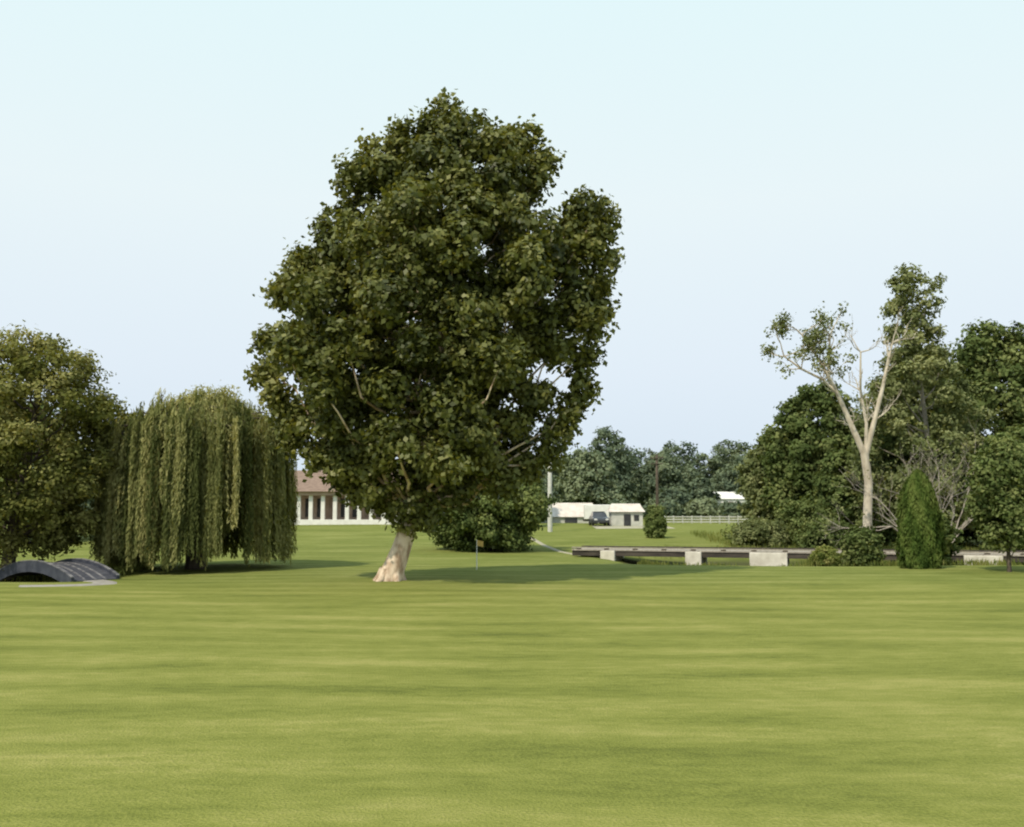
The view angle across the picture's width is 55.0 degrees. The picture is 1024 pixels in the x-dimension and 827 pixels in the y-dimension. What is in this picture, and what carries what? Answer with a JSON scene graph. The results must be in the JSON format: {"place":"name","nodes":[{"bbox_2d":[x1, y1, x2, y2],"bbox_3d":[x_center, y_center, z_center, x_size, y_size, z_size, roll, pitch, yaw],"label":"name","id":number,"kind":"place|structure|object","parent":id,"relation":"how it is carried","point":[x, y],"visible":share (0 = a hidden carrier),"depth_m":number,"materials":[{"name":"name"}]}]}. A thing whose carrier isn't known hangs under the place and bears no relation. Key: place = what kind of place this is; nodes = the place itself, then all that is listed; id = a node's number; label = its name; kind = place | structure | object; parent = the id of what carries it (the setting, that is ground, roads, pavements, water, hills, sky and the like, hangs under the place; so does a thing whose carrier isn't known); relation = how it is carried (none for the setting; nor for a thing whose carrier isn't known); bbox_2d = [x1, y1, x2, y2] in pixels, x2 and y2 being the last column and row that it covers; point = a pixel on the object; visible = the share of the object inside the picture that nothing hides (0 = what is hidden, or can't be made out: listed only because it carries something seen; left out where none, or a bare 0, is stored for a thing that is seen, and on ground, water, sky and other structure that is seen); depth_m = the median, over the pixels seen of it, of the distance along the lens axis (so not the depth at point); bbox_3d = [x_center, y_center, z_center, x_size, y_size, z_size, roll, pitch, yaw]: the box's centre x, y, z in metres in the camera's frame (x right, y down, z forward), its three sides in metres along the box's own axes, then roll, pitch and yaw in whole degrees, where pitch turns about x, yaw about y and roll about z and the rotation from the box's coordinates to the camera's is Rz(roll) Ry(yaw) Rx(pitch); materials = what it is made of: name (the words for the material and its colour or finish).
{"place":"outdoors","nodes":[
{"label":"outdoors","id":0,"kind":"place"},
{"bbox_2d":[19,580,116,586],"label":"cart path","id":1,"kind":"structure","parent":0,"point":[101,582],"depth_m":38.11,"materials":[{"name":"concrete"}]},
{"bbox_2d":[0,517,1023,826],"bbox_3d":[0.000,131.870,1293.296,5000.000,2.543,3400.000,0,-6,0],"label":"ground","id":2,"kind":"structure","parent":0,"point":[324,679],"depth_m":15.36,"materials":[{"name":"green plant"}]},
{"bbox_2d":[0,399,95,533],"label":"oak tree","id":3,"kind":"object","parent":2,"relation":"on","point":[41,415],"visible":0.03,"depth_m":78.78,"materials":[{"name":"green plant"}]},
{"bbox_2d":[0,558,119,581],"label":"arched footbridge","id":4,"kind":"object","parent":2,"relation":"on","point":[74,570],"visible":0.94,"depth_m":42.46,"materials":[{"name":"metal"}]},
{"bbox_2d":[0,320,133,579],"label":"locust tree","id":5,"kind":"object","parent":2,"relation":"on","point":[66,452],"visible":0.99,"depth_m":44.98,"materials":[{"name":"green plant"}]},
{"bbox_2d":[103,541,157,566],"bbox_3d":[-19.458,7.205,49.976,2.840,1.918,2.688,0,-6,0],"label":"willow understorey bush","id":6,"kind":"object","parent":2,"relation":"on","point":[138,558],"visible":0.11,"depth_m":49.15,"materials":[{"name":"green plant"}]},
{"bbox_2d":[88,380,299,571],"bbox_3d":[-15.772,3.217,49.451,10.199,9.638,9.562,0,-6,0],"label":"weeping willow tree","id":7,"kind":"object","parent":2,"relation":"on","point":[201,476],"visible":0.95,"depth_m":46.06,"materials":[{"name":"green plant"}]},
{"bbox_2d":[288,470,400,524],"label":"clubhouse","id":8,"kind":"structure","parent":2,"relation":"on","point":[318,503],"depth_m":110.46,"materials":[{"name":"white paint"}]},
{"bbox_2d":[305,499,308,516],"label":"window","id":9,"kind":"structure","parent":8,"relation":"in","point":[306,500],"depth_m":112.05,"materials":[{"name":"black glass"}]},
{"bbox_2d":[317,499,320,516],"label":"window","id":10,"kind":"structure","parent":8,"relation":"in","point":[318,500],"depth_m":112.04,"materials":[{"name":"black glass"}]},
{"bbox_2d":[329,499,332,516],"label":"window","id":11,"kind":"structure","parent":8,"relation":"in","point":[330,500],"depth_m":112.04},
{"bbox_2d":[341,499,344,516],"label":"window","id":12,"kind":"structure","parent":8,"relation":"in","point":[343,505],"depth_m":112.02,"materials":[{"name":"black glass"}]},
{"bbox_2d":[352,505,356,516],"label":"window","id":13,"kind":"structure","parent":8,"relation":"in","point":[354,514],"depth_m":111.98,"materials":[{"name":"black glass"}]},
{"bbox_2d":[242,87,625,581],"bbox_3d":[-3.093,-3.246,40.635,14.915,21.081,10.890,2,-6,-21],"label":"sycamore tree","id":14,"kind":"object","parent":2,"relation":"on","point":[446,431],"visible":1,"depth_m":38.80,"materials":[{"name":"green plant"}]},
{"bbox_2d":[476,540,482,569],"bbox_3d":[-1.575,6.886,48.052,0.340,1.450,0.055,0,-6,0],"label":"golf flagstick","id":15,"kind":"object","parent":2,"relation":"on","point":[479,543],"visible":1,"depth_m":48.09,"materials":[{"name":"yellow paint"}]},
{"bbox_2d":[426,473,557,551],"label":"spreading yew tree","id":16,"kind":"object","parent":2,"relation":"on","point":[504,526],"visible":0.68,"depth_m":67.13,"materials":[{"name":"leaf"},{"name":"dark bark"}]},
{"bbox_2d":[11,426,992,520],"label":"distant trees","id":17,"kind":"object","parent":2,"relation":"on","point":[597,475],"visible":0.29,"depth_m":174.20,"materials":[{"name":"green plant"}]},
{"bbox_2d":[0,517,1021,581],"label":"tall grass","id":18,"kind":"structure","parent":2,"relation":"on","point":[120,568],"depth_m":52.97,"materials":[{"name":"green plant"}]},
{"bbox_2d":[534,475,547,521],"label":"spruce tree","id":19,"kind":"object","parent":2,"relation":"on","point":[541,484],"visible":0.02,"depth_m":115.28,"materials":[{"name":"green plant"}]},
{"bbox_2d":[548,466,552,531],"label":"light pole","id":20,"kind":"object","parent":2,"relation":"on","point":[550,529],"visible":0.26,"depth_m":94.51,"materials":[{"name":"white metal"}]},
{"bbox_2d":[542,503,592,522],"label":"shed","id":21,"kind":"structure","parent":2,"relation":"on","point":[567,512],"depth_m":118.30,"materials":[{"name":"white paint"}]},
{"bbox_2d":[565,518,576,522],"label":"door","id":22,"kind":"structure","parent":21,"relation":"in","point":[567,520],"depth_m":117.77,"materials":[{"name":"glass"}]},
{"bbox_2d":[583,505,609,523],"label":"box trailer","id":23,"kind":"object","parent":2,"relation":"on","point":[589,510],"visible":0.34,"depth_m":111.97,"materials":[{"name":"white paint"}]},
{"bbox_2d":[589,512,609,525],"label":"parked car","id":24,"kind":"object","parent":2,"relation":"on","point":[598,517],"visible":1,"depth_m":104.78,"materials":[{"name":"paint"}]},
{"bbox_2d":[607,504,644,525],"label":"white shed","id":25,"kind":"structure","parent":2,"relation":"on","point":[625,514],"depth_m":106.12,"materials":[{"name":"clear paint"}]},
{"bbox_2d":[624,514,630,525],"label":"door","id":26,"kind":"structure","parent":25,"relation":"in","point":[627,517],"depth_m":106.05,"materials":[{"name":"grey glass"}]},
{"bbox_2d":[634,515,638,520],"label":"window","id":27,"kind":"structure","parent":25,"relation":"in","point":[636,517],"depth_m":106.06,"materials":[{"name":"black glass"}]},
{"bbox_2d":[593,526,674,528],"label":"parking lot","id":28,"kind":"structure","parent":2,"relation":"on","point":[619,527],"depth_m":100.99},
{"bbox_2d":[642,504,668,537],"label":"round bush","id":29,"kind":"object","parent":2,"relation":"on","point":[655,519],"visible":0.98,"depth_m":84.02,"materials":[{"name":"green plant"}]},
{"bbox_2d":[651,455,662,506],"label":"utility pole","id":30,"kind":"object","parent":2,"relation":"on","point":[656,458],"visible":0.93,"depth_m":139.61,"materials":[{"name":"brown wood"}]},
{"bbox_2d":[665,516,745,523],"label":"white rail fence","id":31,"kind":"object","parent":2,"relation":"on","point":[710,519],"visible":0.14,"depth_m":117.28,"materials":[{"name":"white wood"}]},
{"bbox_2d":[714,492,744,504],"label":"white outbuilding","id":32,"kind":"structure","parent":2,"relation":"on","point":[729,496],"depth_m":169.20,"materials":[{"name":"paint"}]},
{"bbox_2d":[720,516,795,547],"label":"creek bush","id":33,"kind":"object","parent":2,"relation":"on","point":[767,532],"visible":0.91,"depth_m":70.25,"materials":[{"name":"green plant"}]},
{"bbox_2d":[733,425,808,524],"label":"maple tree","id":34,"kind":"object","parent":2,"relation":"on","point":[751,475],"visible":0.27,"depth_m":82.41,"materials":[{"name":"green plant"}]},
{"bbox_2d":[572,546,1023,565],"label":"timber bridge","id":35,"kind":"structure","parent":2,"relation":"on","point":[761,556],"depth_m":59.20,"materials":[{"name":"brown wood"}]},
{"bbox_2d":[768,496,845,547],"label":"creek bush","id":36,"kind":"object","parent":2,"relation":"on","point":[792,509],"visible":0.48,"depth_m":70.83,"materials":[{"name":"green plant"}]},
{"bbox_2d":[753,380,862,521],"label":"maple tree","id":37,"kind":"object","parent":2,"relation":"on","point":[798,444],"visible":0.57,"depth_m":78.69,"materials":[{"name":"green plant"}]},
{"bbox_2d":[792,518,850,549],"bbox_3d":[20.422,8.239,64.042,4.042,2.921,4.072,0,-6,0],"label":"creek bush","id":38,"kind":"object","parent":2,"relation":"on","point":[807,537],"visible":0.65,"depth_m":63.12,"materials":[{"name":"green plant"}]},
{"bbox_2d":[808,544,842,565],"bbox_3d":[16.578,7.659,52.169,1.915,1.510,1.680,0,-6,0],"label":"creek bush","id":39,"kind":"object","parent":2,"relation":"on","point":[827,555],"visible":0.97,"depth_m":51.70,"materials":[{"name":"green plant"}]},
{"bbox_2d":[760,301,916,529],"bbox_3d":[20.320,1.494,60.332,9.818,17.026,4.684,0,-6,0],"label":"dying ash tree","id":40,"kind":"object","parent":2,"relation":"on","point":[809,342],"visible":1,"depth_m":60.29,"materials":[{"name":"beige plant"}]},
{"bbox_2d":[797,448,888,547],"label":"maple tree","id":41,"kind":"object","parent":2,"relation":"on","point":[830,471],"visible":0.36,"depth_m":72.40,"materials":[{"name":"green plant"}]},
{"bbox_2d":[839,524,886,565],"bbox_3d":[18.903,7.319,53.038,2.460,2.700,2.253,0,-6,0],"label":"creek bush","id":42,"kind":"object","parent":2,"relation":"on","point":[861,544],"visible":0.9,"depth_m":52.55,"materials":[{"name":"green plant"}]},
{"bbox_2d":[814,419,984,549],"bbox_3d":[25.161,4.490,58.955,13.381,8.487,9.436,-2,-6,23],"label":"dead tree","id":43,"kind":"object","parent":2,"relation":"on","point":[965,523],"visible":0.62,"depth_m":58.15,"materials":[{"name":"grey plant"}]},
{"bbox_2d":[842,415,968,546],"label":"maple tree","id":44,"kind":"object","parent":2,"relation":"on","point":[888,445],"visible":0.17,"depth_m":70.68,"materials":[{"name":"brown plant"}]},
{"bbox_2d":[867,345,967,538],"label":"maple tree","id":45,"kind":"object","parent":2,"relation":"on","point":[915,400],"visible":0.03,"depth_m":78.88,"materials":[{"name":"green plant"}]},
{"bbox_2d":[895,469,946,568],"bbox_3d":[19.830,5.163,47.697,2.486,5.030,2.398,0,-6,0],"label":"thuja tree","id":46,"kind":"object","parent":2,"relation":"on","point":[921,544],"visible":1,"depth_m":47.07,"materials":[{"name":"green plant"}]},
{"bbox_2d":[843,262,1001,534],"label":"ash tree","id":47,"kind":"object","parent":2,"relation":"on","point":[950,398],"visible":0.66,"depth_m":68.35,"materials":[{"name":"green plant"}]},
{"bbox_2d":[888,538,956,564],"bbox_3d":[25.526,8.769,61.016,4.172,2.815,4.039,0,-6,0],"label":"creek bush","id":48,"kind":"object","parent":2,"relation":"on","point":[895,550],"visible":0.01,"depth_m":61.45,"materials":[{"name":"green plant"}]},
{"bbox_2d":[940,509,965,565],"bbox_3d":[22.616,6.864,53.064,3.459,3.505,3.135,0,-6,0],"label":"creek bush","id":49,"kind":"object","parent":2,"relation":"on","point":[950,537],"visible":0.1,"depth_m":52.57,"materials":[{"name":"green plant"}]},
{"bbox_2d":[925,317,1023,543],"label":"maple tree","id":50,"kind":"object","parent":2,"relation":"on","point":[994,359],"visible":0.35,"depth_m":73.81,"materials":[{"name":"green plant"}]},
{"bbox_2d":[954,431,1023,571],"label":"crabapple tree","id":51,"kind":"object","parent":2,"relation":"on","point":[996,507],"visible":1,"depth_m":44.25,"materials":[{"name":"green plant"}]},
{"bbox_2d":[974,537,1023,564],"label":"creek bush","id":52,"kind":"object","parent":2,"relation":"on","point":[1011,548],"visible":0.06,"depth_m":58.47,"materials":[{"name":"green plant"}]},
{"bbox_2d":[1004,424,1023,444],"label":"maple tree","id":53,"kind":"object","parent":2,"relation":"on","point":[1018,432],"depth_m":66.93,"materials":[{"name":"green plant"}]},
{"bbox_2d":[0,0,1023,474],"label":"sky","id":54,"kind":"structure","parent":0,"point":[759,159],"materials":[{"name":"blue"}]},
{"bbox_2d":[531,537,571,553],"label":"gravel path","id":55,"kind":"structure","parent":0,"point":[544,545],"depth_m":72.43,"materials":[{"name":"beige gravel"}]}
]}

